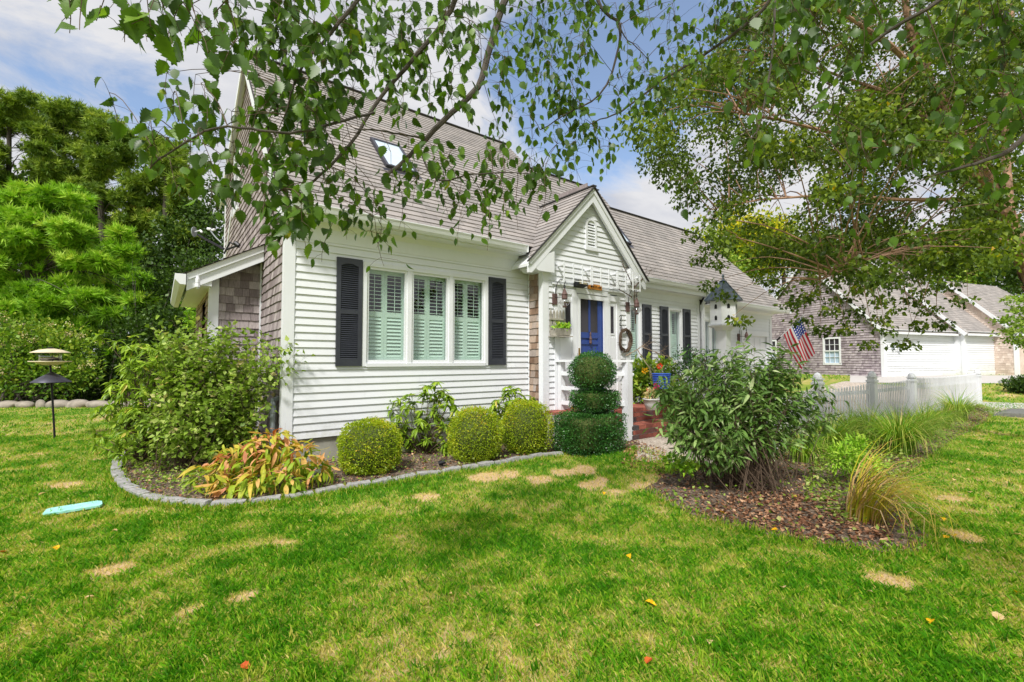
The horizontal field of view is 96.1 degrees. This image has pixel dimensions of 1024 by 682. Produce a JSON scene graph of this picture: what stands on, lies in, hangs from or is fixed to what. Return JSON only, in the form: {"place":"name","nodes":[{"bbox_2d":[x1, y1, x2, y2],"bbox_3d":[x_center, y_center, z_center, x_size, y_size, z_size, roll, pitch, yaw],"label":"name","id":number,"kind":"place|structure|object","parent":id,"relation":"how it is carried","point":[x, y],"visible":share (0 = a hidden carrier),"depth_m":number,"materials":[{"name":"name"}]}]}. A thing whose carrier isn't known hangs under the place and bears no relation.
{"place":"outdoors","nodes":[
{"label":"outdoors","id":0,"kind":"place"},
{"bbox_2d":[0,369,1023,681],"bbox_3d":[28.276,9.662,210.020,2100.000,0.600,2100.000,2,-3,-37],"label":"lawn","id":1,"kind":"structure","parent":0,"point":[626,483],"depth_m":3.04,"materials":[{"name":"plant"}]},
{"bbox_2d":[0,400,17,407],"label":"boulder","id":2,"kind":"object","parent":1,"relation":"on","point":[7,403],"visible":0.55,"depth_m":13.45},
{"bbox_2d":[15,401,34,407],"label":"boulder","id":3,"kind":"object","parent":1,"relation":"on","point":[24,404],"visible":0.74,"depth_m":13.47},
{"bbox_2d":[35,399,45,407],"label":"boulder","id":4,"kind":"object","parent":1,"relation":"on","point":[40,403],"visible":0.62,"depth_m":13.51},
{"bbox_2d":[0,85,86,326],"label":"pitch pine","id":5,"kind":"object","parent":1,"relation":"on","point":[18,111],"visible":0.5,"depth_m":26.15,"materials":[{"name":"green plant"}]},
{"bbox_2d":[27,347,71,437],"bbox_3d":[-8.268,0.946,8.225,0.590,1.684,0.595,2,-3,-37],"label":"bird feeder","id":6,"kind":"object","parent":1,"relation":"on","point":[51,377],"visible":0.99,"depth_m":8.16,"materials":[{"name":"metal"}]},
{"bbox_2d":[45,400,68,407],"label":"boulder","id":7,"kind":"object","parent":1,"relation":"on","point":[59,403],"visible":0.44,"depth_m":13.41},
{"bbox_2d":[20,90,119,309],"bbox_3d":[-26.917,-6.350,27.849,8.500,17.836,5.294,0,-2,1],"label":"pitch pine","id":8,"kind":"object","parent":1,"relation":"on","point":[64,114],"visible":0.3,"depth_m":26.75,"materials":[{"name":"green plant"}]},
{"bbox_2d":[43,500,101,515],"bbox_3d":[-4.084,1.554,4.284,0.398,0.020,0.210,2,-3,-43],"label":"painted board","id":9,"kind":"object","parent":1,"relation":"on","point":[74,507],"visible":1,"depth_m":4.26,"materials":[{"name":"teal paint"}]},
{"bbox_2d":[1,389,150,401],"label":"mulch bed","id":10,"kind":"object","parent":1,"relation":"on","point":[79,395],"depth_m":16.49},
{"bbox_2d":[0,305,108,402],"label":"hydrangea","id":11,"kind":"object","parent":10,"relation":"on","point":[13,359],"visible":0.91,"depth_m":14.21,"materials":[{"name":"green plant"}]},
{"bbox_2d":[0,357,129,400],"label":"dark shrub","id":12,"kind":"object","parent":10,"relation":"on","point":[88,394],"visible":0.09,"depth_m":15.88,"materials":[{"name":"green plant"}]},
{"bbox_2d":[0,176,188,368],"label":"white pine","id":13,"kind":"object","parent":10,"relation":"on","point":[33,216],"visible":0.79,"depth_m":16.80,"materials":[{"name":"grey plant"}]},
{"bbox_2d":[78,239,222,400],"bbox_3d":[-12.919,-1.026,17.209,5.207,6.433,5.042,2,-3,-37],"label":"dark shrub","id":14,"kind":"object","parent":10,"relation":"on","point":[148,316],"visible":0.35,"depth_m":16.30,"materials":[{"name":"green plant"}]},
{"bbox_2d":[65,399,88,407],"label":"boulder","id":15,"kind":"object","parent":1,"relation":"on","point":[78,403],"visible":0.57,"depth_m":13.46,"materials":[{"name":"stone"}]},
{"bbox_2d":[85,400,106,407],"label":"boulder","id":16,"kind":"object","parent":1,"relation":"on","point":[95,403],"visible":0.52,"depth_m":13.40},
{"bbox_2d":[49,103,158,379],"bbox_3d":[-23.864,-5.774,27.050,5.513,16.620,7.795,2,-3,-37],"label":"pitch pine","id":17,"kind":"object","parent":1,"relation":"on","point":[112,152],"visible":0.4,"depth_m":25.97,"materials":[{"name":"green plant"}]},
{"bbox_2d":[2,153,218,334],"bbox_3d":[-31.747,-5.947,33.026,23.730,17.451,6.781,0,-2,0],"label":"oak","id":18,"kind":"object","parent":1,"relation":"on","point":[23,172],"depth_m":31.96,"materials":[{"name":"green plant"}]},
{"bbox_2d":[116,478,130,486],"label":"edging stone","id":19,"kind":"object","parent":1,"relation":"on","point":[120,481],"visible":0.47,"depth_m":5.08,"materials":[{"name":"stone"}]},
{"bbox_2d":[120,483,139,490],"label":"edging stone","id":20,"kind":"object","parent":1,"relation":"on","point":[127,485],"visible":0.39,"depth_m":4.89,"materials":[{"name":"stone"}]},
{"bbox_2d":[127,488,149,496],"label":"edging stone","id":21,"kind":"object","parent":1,"relation":"on","point":[136,491],"visible":0.46,"depth_m":4.71,"materials":[{"name":"stone"}]},
{"bbox_2d":[67,171,224,342],"bbox_3d":[-18.137,-3.620,25.087,9.913,12.149,6.332,0,-2,4],"label":"oak","id":22,"kind":"object","parent":1,"relation":"on","point":[203,214],"visible":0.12,"depth_m":24.34,"materials":[{"name":"green plant"}]},
{"bbox_2d":[140,493,166,502],"bbox_3d":[-3.566,1.588,4.580,0.326,0.104,0.115,2,-1,22],"label":"edging stone","id":23,"kind":"object","parent":1,"relation":"on","point":[155,497],"visible":0.37,"depth_m":4.56,"materials":[{"name":"stone"}]},
{"bbox_2d":[111,132,222,288],"bbox_3d":[-19.694,-4.801,26.433,8.078,14.626,4.726,-1,-3,29],"label":"pitch pine","id":24,"kind":"object","parent":1,"relation":"on","point":[142,185],"visible":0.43,"depth_m":25.43,"materials":[{"name":"green plant"}]},
{"bbox_2d":[161,496,188,504],"bbox_3d":[-3.274,1.578,4.470,0.258,0.110,0.110,0,-2,15],"label":"edging stone","id":25,"kind":"object","parent":1,"relation":"on","point":[172,498],"visible":0.42,"depth_m":4.44,"materials":[{"name":"stone"}]},
{"bbox_2d":[178,306,196,358],"bbox_3d":[-7.336,0.309,10.537,1.204,3.149,0.650,-1,-3,30],"label":"leafy sapling","id":26,"kind":"object","parent":1,"relation":"on","point":[189,318],"visible":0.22,"depth_m":10.43,"materials":[{"name":"green plant"}]},
{"bbox_2d":[183,498,212,507],"bbox_3d":[-3.013,1.570,4.406,0.251,0.103,0.106,-1,-5,6],"label":"edging stone","id":27,"kind":"object","parent":1,"relation":"on","point":[196,500],"visible":0.47,"depth_m":4.37,"materials":[{"name":"stone"}]},
{"bbox_2d":[209,499,246,506],"bbox_3d":[-2.714,1.577,4.414,0.311,0.105,0.111,3,-4,-14],"label":"edging stone","id":28,"kind":"object","parent":1,"relation":"on","point":[226,501],"visible":0.4,"depth_m":4.39,"materials":[{"name":"stone"}]},
{"bbox_2d":[249,494,280,503],"bbox_3d":[-2.421,1.581,4.514,0.288,0.101,0.102,1,-1,-26],"label":"edging stone","id":29,"kind":"object","parent":1,"relation":"on","point":[277,496],"visible":0.38,"depth_m":4.50,"materials":[{"name":"stone"}]},
{"bbox_2d":[284,490,313,498],"bbox_3d":[-2.165,1.593,4.676,0.288,0.108,0.120,4,-3,-35],"label":"edging stone","id":30,"kind":"object","parent":1,"relation":"on","point":[298,493],"visible":0.34,"depth_m":4.65,"materials":[{"name":"stone"}]},
{"bbox_2d":[315,484,345,493],"bbox_3d":[-1.920,1.599,4.881,0.315,0.104,0.121,1,-2,-44],"label":"edging stone","id":31,"kind":"object","parent":1,"relation":"on","point":[332,487],"visible":0.43,"depth_m":4.86,"materials":[{"name":"stone"}]},
{"bbox_2d":[346,480,370,488],"bbox_3d":[-1.686,1.604,5.070,0.267,0.106,0.112,3,-1,-35],"label":"edging stone","id":32,"kind":"object","parent":1,"relation":"on","point":[356,483],"visible":0.39,"depth_m":5.04,"materials":[{"name":"stone"}]},
{"bbox_2d":[122,439,640,502],"bbox_3d":[-1.706,1.651,6.431,8.052,0.001,3.710,0,-2,-9],"label":"mulch bed","id":33,"kind":"object","parent":1,"relation":"on","point":[414,466],"visible":0.16,"depth_m":5.62,"materials":[{"name":"wood"}]},
{"bbox_2d":[88,329,192,465],"bbox_3d":[-4.998,0.815,6.123,1.910,1.932,0.930,0,-2,8],"label":"rhododendron","id":34,"kind":"object","parent":33,"relation":"on","point":[117,449],"visible":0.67,"depth_m":5.89,"materials":[{"name":"green plant"}]},
{"bbox_2d":[109,315,315,475],"bbox_3d":[-3.794,0.642,5.868,2.338,2.002,1.504,0,-2,11],"label":"tall shrub","id":35,"kind":"object","parent":33,"relation":"on","point":[205,416],"visible":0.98,"depth_m":5.77,"materials":[{"name":"green plant"}]},
{"bbox_2d":[178,426,339,500],"bbox_3d":[-2.718,1.321,4.949,1.471,0.867,1.238,-1,-3,23],"label":"peony","id":36,"kind":"object","parent":33,"relation":"on","point":[265,463],"visible":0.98,"depth_m":4.88,"materials":[{"name":"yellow plant"}]},
{"bbox_2d":[335,415,403,475],"bbox_3d":[-1.769,1.289,5.759,0.808,0.706,0.775,2,-3,-37],"label":"boxwood ball","id":37,"kind":"object","parent":33,"relation":"on","point":[370,446],"visible":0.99,"depth_m":5.54,"materials":[{"name":"green plant"}]},
{"bbox_2d":[387,380,462,456],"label":"rhododendron","id":38,"kind":"object","parent":33,"relation":"on","point":[426,446],"visible":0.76,"depth_m":6.81,"materials":[{"name":"green plant"}]},
{"bbox_2d":[446,405,504,462],"bbox_3d":[-0.512,1.280,6.450,0.819,0.781,0.846,2,-3,-37],"label":"boxwood ball","id":39,"kind":"object","parent":33,"relation":"on","point":[476,433],"visible":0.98,"depth_m":6.24,"materials":[{"name":"green plant"}]},
{"bbox_2d":[488,386,537,419],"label":"rhododendron","id":40,"kind":"object","parent":33,"relation":"on","point":[512,392],"visible":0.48,"depth_m":7.39,"materials":[{"name":"green plant"}]},
{"bbox_2d":[500,398,554,455],"bbox_3d":[0.206,1.277,6.949,0.857,0.828,0.841,2,-3,-37],"label":"boxwood ball","id":41,"kind":"object","parent":33,"relation":"on","point":[525,423],"visible":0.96,"depth_m":6.73,"materials":[{"name":"green plant"}]},
{"bbox_2d":[372,476,392,483],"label":"edging stone","id":42,"kind":"object","parent":1,"relation":"on","point":[383,479],"visible":0.41,"depth_m":5.20,"materials":[{"name":"stone"}]},
{"bbox_2d":[393,472,416,480],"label":"edging stone","id":43,"kind":"object","parent":1,"relation":"on","point":[406,475],"visible":0.39,"depth_m":5.38,"materials":[{"name":"stone"}]},
{"bbox_2d":[417,470,440,475],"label":"edging stone","id":44,"kind":"object","parent":1,"relation":"on","point":[426,472],"visible":0.42,"depth_m":5.54,"materials":[{"name":"stone"}]},
{"bbox_2d":[441,466,460,472],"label":"edging stone","id":45,"kind":"object","parent":1,"relation":"on","point":[454,468],"visible":0.44,"depth_m":5.73,"materials":[{"name":"stone"}]},
{"bbox_2d":[170,59,790,464],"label":"clapboard house","id":46,"kind":"structure","parent":1,"relation":"on","point":[466,319],"depth_m":7.94,"materials":[{"name":"white paint"}]},
{"bbox_2d":[191,227,240,253],"bbox_3d":[-5.933,-2.017,9.269,0.864,0.470,0.272,1,-2,-18],"label":"satellite dish","id":47,"kind":"object","parent":46,"relation":"attached to","point":[194,231],"visible":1,"depth_m":9.26,"materials":[{"name":"grey metal"}]},
{"bbox_2d":[232,148,240,217],"bbox_3d":[-6.238,-3.603,10.427,0.060,1.450,0.900,2,-3,-37],"label":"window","id":48,"kind":"structure","parent":46,"relation":"in","point":[234,211],"depth_m":10.53,"materials":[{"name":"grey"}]},
{"bbox_2d":[362,261,487,366],"bbox_3d":[-1.336,-0.362,7.361,2.190,1.527,0.192,2,-3,-37],"label":"window","id":49,"kind":"structure","parent":46,"relation":"in","point":[409,353],"depth_m":7.34,"materials":[{"name":"white glass"}]},
{"bbox_2d":[548,309,572,337],"bbox_3d":[0.877,-0.323,8.293,0.430,0.500,0.190,2,-3,-37],"label":"wall planter","id":50,"kind":"object","parent":46,"relation":"attached to","point":[559,332],"visible":0.99,"depth_m":8.27,"materials":[{"name":"wood"}]},
{"bbox_2d":[551,321,571,330],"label":"planter plant","id":51,"kind":"object","parent":50,"relation":"in","point":[562,324],"visible":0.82,"depth_m":8.25,"materials":[{"name":"green plant"}]},
{"bbox_2d":[552,279,569,307],"bbox_3d":[0.906,-0.865,8.326,0.311,0.526,0.209,-2,-3,36],"label":"onion lantern","id":52,"kind":"object","parent":46,"relation":"attached to","point":[564,294],"visible":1,"depth_m":8.31,"materials":[{"name":"orange metal"}]},
{"bbox_2d":[577,293,606,387],"bbox_3d":[1.554,0.156,8.928,0.830,2.095,0.171,2,-3,-37],"label":"door","id":53,"kind":"structure","parent":46,"relation":"in","point":[591,309],"depth_m":9.00,"materials":[{"name":"blue paint"}]},
{"bbox_2d":[552,261,640,293],"bbox_3d":[1.705,-1.206,8.975,2.330,0.400,0.198,2,-3,-37],"label":"lattice trellis","id":54,"kind":"object","parent":46,"relation":"attached to","point":[600,275],"visible":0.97,"depth_m":8.87,"materials":[{"name":"wood"}]},
{"bbox_2d":[574,280,587,287],"bbox_3d":[1.296,-1.079,8.648,0.250,0.140,0.142,2,-3,-37],"label":"solar floodlight","id":55,"kind":"object","parent":54,"relation":"attached to","point":[579,285],"visible":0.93,"depth_m":8.61,"materials":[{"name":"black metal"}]},
{"bbox_2d":[619,327,634,354],"bbox_3d":[2.336,0.009,9.471,0.508,0.598,0.086,2,-3,-37],"label":"twig wreath","id":56,"kind":"object","parent":46,"relation":"hanging from","point":[629,334],"visible":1,"depth_m":9.48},
{"bbox_2d":[610,255,653,323],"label":"bare vine","id":57,"kind":"object","parent":46,"relation":"attached to","point":[633,298],"visible":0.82,"depth_m":9.53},
{"bbox_2d":[625,290,640,313],"bbox_3d":[2.544,-0.814,9.575,0.311,0.526,0.209,-2,-3,36],"label":"onion lantern","id":58,"kind":"object","parent":46,"relation":"attached to","point":[628,305],"visible":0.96,"depth_m":9.56,"materials":[{"name":"orange metal"}]},
{"bbox_2d":[630,303,641,363],"bbox_3d":[2.871,-0.187,11.397,0.880,1.507,0.192,2,-3,-37],"label":"window","id":59,"kind":"structure","parent":46,"relation":"in","point":[637,332],"depth_m":11.59,"materials":[{"name":"white glass"}]},
{"bbox_2d":[669,307,682,362],"bbox_3d":[4.394,-0.140,12.557,0.650,1.507,0.192,2,-3,-37],"label":"window","id":60,"kind":"structure","parent":46,"relation":"in","point":[678,326],"depth_m":12.66,"materials":[{"name":"white glass"}]},
{"bbox_2d":[700,318,717,361],"bbox_3d":[5.791,0.031,13.555,0.810,1.367,0.192,2,-3,-37],"label":"window","id":61,"kind":"structure","parent":46,"relation":"in","point":[709,332],"depth_m":13.54,"materials":[{"name":"white glass"}]},
{"bbox_2d":[741,330,768,392],"bbox_3d":[8.008,0.698,15.165,1.890,2.040,0.115,2,-3,-37],"label":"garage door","id":62,"kind":"structure","parent":46,"relation":"in","point":[757,337],"depth_m":15.26,"materials":[{"name":"wood"}]},
{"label":"flagpole","id":63,"kind":"object","parent":46,"relation":"attached to","visible":0},
{"bbox_2d":[784,319,814,368],"bbox_3d":[9.401,0.080,14.967,0.587,1.694,0.778,1,-2,-19],"label":"flag","id":64,"kind":"object","parent":63,"relation":"hanging from","point":[804,349],"visible":0.88,"depth_m":14.96,"materials":[{"name":"fabric"}]},
{"bbox_2d":[47,0,1023,272],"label":"overhanging birch","id":65,"kind":"object","parent":1,"relation":"on","point":[137,26],"visible":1,"depth_m":2.04,"materials":[{"name":"green plant"}]},
{"bbox_2d":[117,403,989,549],"bbox_3d":[5.145,1.627,7.510,21.055,0.162,6.605,1,-2,-18],"label":"ground cover","id":66,"kind":"object","parent":1,"relation":"on","point":[810,487],"visible":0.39,"depth_m":5.22,"materials":[{"name":"brown soil"}]},
{"bbox_2d":[550,348,629,457],"bbox_3d":[1.188,0.898,7.070,1.141,1.602,0.853,2,-3,-37],"label":"holly topiary","id":67,"kind":"object","parent":1,"relation":"on","point":[591,424],"visible":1,"depth_m":6.89,"materials":[{"name":"green plant"}]},
{"bbox_2d":[546,400,701,440],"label":"brick steps","id":68,"kind":"structure","parent":1,"relation":"on","point":[642,422],"depth_m":8.39,"materials":[{"name":"brick"}]},
{"bbox_2d":[556,360,633,440],"bbox_3d":[1.497,1.033,8.154,0.955,1.400,1.075,2,-3,-37],"label":"porch railing","id":69,"kind":"object","parent":68,"relation":"on","point":[627,375],"visible":0.67,"depth_m":7.97,"materials":[{"name":"white wood"}]},
{"bbox_2d":[642,398,659,409],"bbox_3d":[2.517,1.139,8.303,0.310,0.200,0.310,2,-3,-37],"label":"white pot","id":70,"kind":"object","parent":68,"relation":"on","point":[648,403],"visible":0.75,"depth_m":8.21,"materials":[{"name":"ceramic"}]},
{"bbox_2d":[643,387,655,398],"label":"potted flowers","id":71,"kind":"object","parent":70,"relation":"in","point":[648,391],"visible":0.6,"depth_m":8.28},
{"bbox_2d":[631,352,692,404],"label":"hydrangea","id":72,"kind":"object","parent":68,"relation":"on","point":[641,382],"visible":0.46,"depth_m":9.47,"materials":[{"name":"green plant"}]},
{"bbox_2d":[662,344,785,397],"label":"evergreen shrub","id":73,"kind":"object","parent":1,"relation":"on","point":[683,367],"visible":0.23,"depth_m":9.75,"materials":[{"name":"green plant"}]},
{"bbox_2d":[705,236,769,277],"bbox_3d":[16.675,-3.016,35.761,7.281,10.614,5.997,2,-3,-37],"label":"yellowing tree","id":74,"kind":"object","parent":1,"relation":"on","point":[743,267],"visible":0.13,"depth_m":34.89,"materials":[{"name":"green plant"}]},
{"bbox_2d":[684,201,809,287],"bbox_3d":[20.335,-4.947,38.137,15.593,14.670,8.202,2,-3,-37],"label":"yellowing tree","id":75,"kind":"object","parent":1,"relation":"on","point":[777,221],"visible":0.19,"depth_m":36.61,"materials":[{"name":"green plant"}]},
{"bbox_2d":[645,406,988,551],"bbox_3d":[8.107,1.748,8.807,16.095,0.001,2.507,2,-3,-37],"label":"mulch bed","id":76,"kind":"object","parent":1,"relation":"on","point":[708,492],"visible":0.26,"depth_m":4.57,"materials":[{"name":"wood"}]},
{"bbox_2d":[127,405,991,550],"bbox_3d":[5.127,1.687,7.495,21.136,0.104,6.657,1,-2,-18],"label":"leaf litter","id":77,"kind":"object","parent":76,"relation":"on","point":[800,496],"visible":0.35,"depth_m":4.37,"materials":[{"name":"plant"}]},
{"bbox_2d":[657,450,700,477],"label":"seedling","id":78,"kind":"object","parent":76,"relation":"on","point":[668,465],"visible":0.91,"depth_m":4.92,"materials":[{"name":"green plant"}]},
{"bbox_2d":[642,334,848,508],"bbox_3d":[2.553,0.760,5.023,2.203,1.701,1.513,2,-3,-37],"label":"butterfly bush","id":79,"kind":"object","parent":76,"relation":"on","point":[749,420],"visible":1,"depth_m":4.91,"materials":[{"name":"green plant"}]},
{"bbox_2d":[768,419,845,466],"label":"grass clump","id":80,"kind":"object","parent":76,"relation":"on","point":[805,455],"visible":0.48,"depth_m":6.19,"materials":[{"name":"plant"}]},
{"bbox_2d":[786,407,892,457],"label":"grass clump","id":81,"kind":"object","parent":76,"relation":"on","point":[840,432],"visible":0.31,"depth_m":6.82,"materials":[{"name":"plant"}]},
{"bbox_2d":[819,405,878,439],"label":"grass clump","id":82,"kind":"object","parent":76,"relation":"on","point":[844,420],"visible":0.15,"depth_m":7.93,"materials":[{"name":"plant"}]},
{"bbox_2d":[819,431,891,475],"bbox_3d":[3.966,1.288,5.240,1.310,0.699,0.623,2,-3,-44],"label":"weed patch","id":83,"kind":"object","parent":76,"relation":"on","point":[852,448],"visible":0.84,"depth_m":5.00,"materials":[{"name":"green plant"}]},
{"bbox_2d":[793,465,940,515],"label":"seed stalks","id":84,"kind":"object","parent":76,"relation":"on","point":[850,491],"visible":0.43,"depth_m":3.96,"materials":[{"name":"plant"}]},
{"bbox_2d":[821,397,927,443],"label":"grass clump","id":85,"kind":"object","parent":76,"relation":"on","point":[864,419],"visible":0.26,"depth_m":7.72,"materials":[{"name":"plant"}]},
{"bbox_2d":[831,397,979,461],"bbox_3d":[5.752,1.241,6.904,1.934,0.862,1.940,2,-3,-37],"label":"grass clump","id":86,"kind":"object","parent":76,"relation":"on","point":[904,432],"visible":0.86,"depth_m":6.71,"materials":[{"name":"plant"}]},
{"bbox_2d":[881,404,966,441],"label":"grass clump","id":87,"kind":"object","parent":76,"relation":"on","point":[925,425],"visible":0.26,"depth_m":7.96,"materials":[{"name":"plant"}]},
{"bbox_2d":[846,429,1002,552],"bbox_3d":[3.441,1.168,3.795,1.038,0.755,1.393,0,-2,1],"label":"dry grass clump","id":88,"kind":"object","parent":76,"relation":"on","point":[862,510],"visible":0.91,"depth_m":3.91,"materials":[{"name":"plant"}]},
{"bbox_2d":[881,399,977,437],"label":"grass clump","id":89,"kind":"object","parent":76,"relation":"on","point":[930,415],"visible":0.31,"depth_m":8.38,"materials":[{"name":"plant"}]},
{"bbox_2d":[907,401,985,429],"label":"grass clump","id":90,"kind":"object","parent":76,"relation":"on","point":[951,421],"visible":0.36,"depth_m":9.23,"materials":[{"name":"plant"}]},
{"bbox_2d":[914,386,1008,423],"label":"grass clump","id":91,"kind":"object","parent":76,"relation":"on","point":[961,405],"visible":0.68,"depth_m":10.45,"materials":[{"name":"plant"}]},
{"bbox_2d":[611,0,1023,352],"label":"river birch","id":92,"kind":"object","parent":1,"relation":"on","point":[988,226],"visible":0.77,"depth_m":6.72,"materials":[{"name":"green plant"}]},
{"bbox_2d":[731,370,981,450],"bbox_3d":[8.690,1.274,10.491,15.055,1.209,0.782,2,-3,-36],"label":"picket fence","id":93,"kind":"object","parent":1,"relation":"on","point":[911,395],"visible":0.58,"depth_m":10.88,"materials":[{"name":"white wood"}]},
{"bbox_2d":[828,207,936,283],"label":"broadleaf tree","id":94,"kind":"object","parent":1,"relation":"on","point":[874,238],"visible":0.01,"depth_m":41.53,"materials":[{"name":"green plant"}]},
{"bbox_2d":[771,257,1023,376],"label":"shingled house","id":95,"kind":"structure","parent":1,"relation":"on","point":[970,346],"depth_m":24.09,"materials":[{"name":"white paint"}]},
{"bbox_2d":[823,337,841,364],"bbox_3d":[16.913,0.530,24.299,0.075,1.460,0.980,1,-3,-21],"label":"window","id":96,"kind":"structure","parent":95,"relation":"in","point":[831,345],"depth_m":24.31,"materials":[{"name":"grey"}]},
{"bbox_2d":[926,220,1016,292],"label":"broadleaf tree","id":97,"kind":"object","parent":1,"relation":"on","point":[972,280],"visible":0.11,"depth_m":44.14,"materials":[{"name":"green plant"}]},
{"bbox_2d":[976,249,1023,298],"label":"dark spruce","id":98,"kind":"object","parent":1,"relation":"on","point":[1011,280],"visible":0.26,"depth_m":40.36,"materials":[{"name":"green plant"}]},
{"bbox_2d":[985,293,1023,352],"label":"dogwood","id":99,"kind":"object","parent":1,"relation":"on","point":[1012,331],"visible":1,"depth_m":10.99,"materials":[{"name":"green plant"}]},
{"bbox_2d":[992,408,1023,417],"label":"kerb stone","id":100,"kind":"object","parent":1,"relation":"on","point":[1012,412],"visible":0.92,"depth_m":11.38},
{"bbox_2d":[996,374,1023,393],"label":"juniper bush","id":101,"kind":"object","parent":1,"relation":"on","point":[1014,384],"visible":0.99,"depth_m":17.23,"materials":[{"name":"green plant"}]},
{"bbox_2d":[0,0,1023,351],"label":"sky","id":102,"kind":"structure","parent":0,"point":[36,57],"materials":[{"name":"blue"}]},
{"bbox_2d":[652,373,670,388],"bbox_3d":[2.795,0.745,8.605,0.354,0.280,0.354,2,-3,-37],"label":"blue basket","id":103,"kind":"object","parent":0,"point":[656,375],"visible":0.53,"depth_m":8.49,"materials":[{"name":"wicker"}]},
{"bbox_2d":[626,336,679,383],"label":"bare branches","id":104,"kind":"object","parent":103,"relation":"in","point":[650,350],"visible":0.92,"depth_m":8.82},
{"bbox_2d":[634,381,967,466],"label":"crushed shell path","id":105,"kind":"structure","parent":0,"point":[658,441],"depth_m":12.15,"materials":[{"name":"gravel"}]},
{"bbox_2d":[704,274,742,429],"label":"bird house","id":106,"kind":"structure","parent":105,"relation":"on","point":[720,311],"depth_m":8.89,"materials":[{"name":"white wood"}]},
{"bbox_2d":[850,375,1023,382],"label":"road","id":107,"kind":"structure","parent":0,"point":[984,378],"depth_m":21.14,"materials":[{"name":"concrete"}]},
{"bbox_2d":[971,402,1023,407],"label":"driveway","id":108,"kind":"structure","parent":0,"point":[1008,404],"depth_m":14.28,"materials":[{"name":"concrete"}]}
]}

